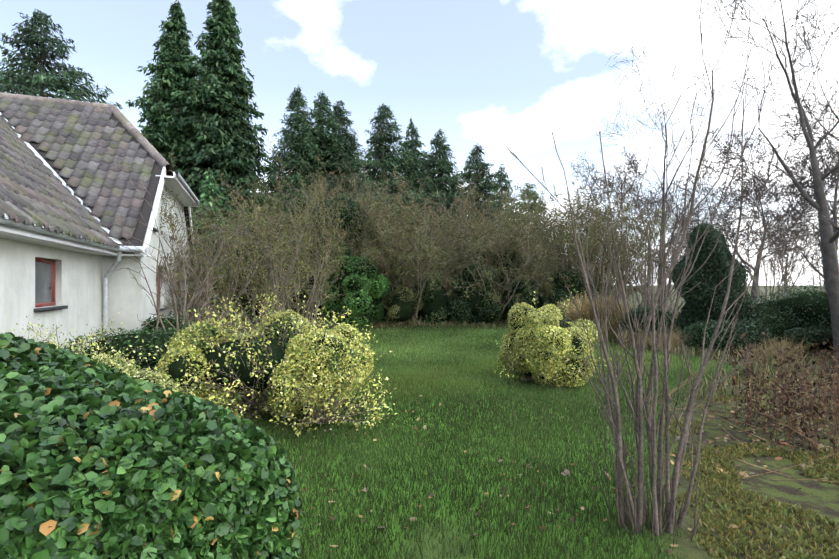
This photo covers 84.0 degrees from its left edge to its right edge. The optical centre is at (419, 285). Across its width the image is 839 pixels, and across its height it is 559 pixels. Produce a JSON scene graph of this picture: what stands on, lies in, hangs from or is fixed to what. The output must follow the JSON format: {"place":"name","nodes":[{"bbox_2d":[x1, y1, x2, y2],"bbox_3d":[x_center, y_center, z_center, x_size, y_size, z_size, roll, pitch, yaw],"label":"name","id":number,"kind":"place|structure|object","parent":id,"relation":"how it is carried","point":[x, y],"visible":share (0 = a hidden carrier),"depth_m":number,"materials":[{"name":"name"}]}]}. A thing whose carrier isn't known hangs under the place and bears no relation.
{"place":"outdoors","nodes":[
{"label":"outdoors","id":0,"kind":"place"},
{"bbox_2d":[0,0,838,285],"label":"sky","id":1,"kind":"structure","parent":0,"point":[495,75],"materials":[{"name":"white"}]},
{"bbox_2d":[215,286,838,558],"bbox_3d":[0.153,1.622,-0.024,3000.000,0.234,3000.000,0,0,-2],"label":"ground","id":2,"kind":"structure","parent":0,"point":[821,498],"depth_m":3.83,"materials":[{"name":"green plant"}]},
{"bbox_2d":[0,185,190,353],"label":"house walls","id":3,"kind":"structure","parent":2,"relation":"on","point":[79,284],"depth_m":8.37,"materials":[{"name":"white paint"}]},
{"bbox_2d":[0,110,193,265],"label":"house roof underlay","id":4,"kind":"object","parent":3,"relation":"on","point":[140,230],"visible":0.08,"depth_m":10.37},
{"bbox_2d":[0,92,172,248],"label":"house roof tiles","id":5,"kind":"object","parent":4,"relation":"on","point":[100,174],"visible":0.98,"depth_m":10.35,"materials":[{"name":"grey tile"}]},
{"bbox_2d":[0,165,197,264],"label":"house trim","id":6,"kind":"structure","parent":3,"relation":"attached to","point":[174,185],"depth_m":8.54,"materials":[{"name":"white wood"}]},
{"bbox_2d":[0,112,199,334],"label":"house gutters","id":7,"kind":"object","parent":6,"relation":"attached to","point":[38,229],"visible":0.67,"depth_m":9.17,"materials":[{"name":"grey metal"}]},
{"bbox_2d":[35,257,179,306],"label":"house window frames","id":8,"kind":"structure","parent":3,"relation":"in","point":[53,302],"depth_m":7.31,"materials":[{"name":"red wood"}]},
{"bbox_2d":[35,261,157,302],"bbox_3d":[-6.402,-0.703,10.658,0.396,2.550,8.525,0,0,-14],"label":"window frame","id":9,"kind":"object","parent":8,"relation":"in","point":[43,282],"visible":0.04,"depth_m":7.04,"materials":[{"name":"red wood"}]},
{"bbox_2d":[34,227,183,311],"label":"house window sills","id":10,"kind":"structure","parent":3,"relation":"attached to","point":[64,306],"depth_m":7.08,"materials":[{"name":"grey stone"}]},
{"bbox_2d":[0,332,302,558],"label":"box hedge","id":11,"kind":"object","parent":2,"relation":"on","point":[223,484],"visible":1,"depth_m":0.93,"materials":[{"name":"green plant"}]},
{"bbox_2d":[0,0,575,321],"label":"conifer","id":12,"kind":"object","parent":2,"relation":"on","point":[237,167],"depth_m":31.07,"materials":[{"name":"green plant"}]},
{"bbox_2d":[2,285,618,436],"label":"variegated shrubs","id":13,"kind":"object","parent":2,"relation":"on","point":[361,370],"visible":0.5,"depth_m":5.67,"materials":[{"name":"yellow plant"}]},
{"bbox_2d":[4,198,833,525],"bbox_3d":[0.714,-1.015,14.372,21.976,5.273,22.604,0,0,-32],"label":"shrub","id":14,"kind":"object","parent":2,"relation":"on","point":[176,368],"visible":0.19,"depth_m":10.80,"materials":[{"name":"green plant"}]},
{"bbox_2d":[65,192,833,372],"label":"evergreen shrubs","id":15,"kind":"object","parent":2,"relation":"on","point":[725,255],"visible":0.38,"depth_m":11.98,"materials":[{"name":"green plant"}]},
{"bbox_2d":[102,139,838,334],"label":"scrub","id":16,"kind":"object","parent":2,"relation":"on","point":[195,299],"depth_m":16.83,"materials":[{"name":"brown plant"}]},
{"bbox_2d":[217,316,838,558],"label":"fallen leaves","id":17,"kind":"object","parent":2,"relation":"on","point":[744,474],"visible":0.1,"depth_m":4.80,"materials":[{"name":"brown plant"}]},
{"bbox_2d":[407,0,838,365],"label":"bare trees","id":18,"kind":"object","parent":2,"relation":"on","point":[827,231],"visible":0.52,"depth_m":19.36,"materials":[{"name":"grey plant"}]},
{"bbox_2d":[506,0,781,540],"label":"bare shrub","id":19,"kind":"object","parent":2,"relation":"on","point":[638,515],"visible":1,"depth_m":3.05,"materials":[{"name":"brown plant"}]},
{"bbox_2d":[556,292,838,463],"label":"dry shrubs","id":20,"kind":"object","parent":2,"relation":"on","point":[587,313],"depth_m":5.74,"materials":[{"name":"brown plant"}]},
{"bbox_2d":[634,337,838,482],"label":"dry stalks","id":21,"kind":"object","parent":2,"relation":"on","point":[805,403],"visible":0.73,"depth_m":5.02,"materials":[{"name":"brown plant"}]},
{"bbox_2d":[231,311,838,558],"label":"grass","id":22,"kind":"structure","parent":0,"point":[407,352],"depth_m":4.41,"materials":[{"name":"green plant"}]}
]}

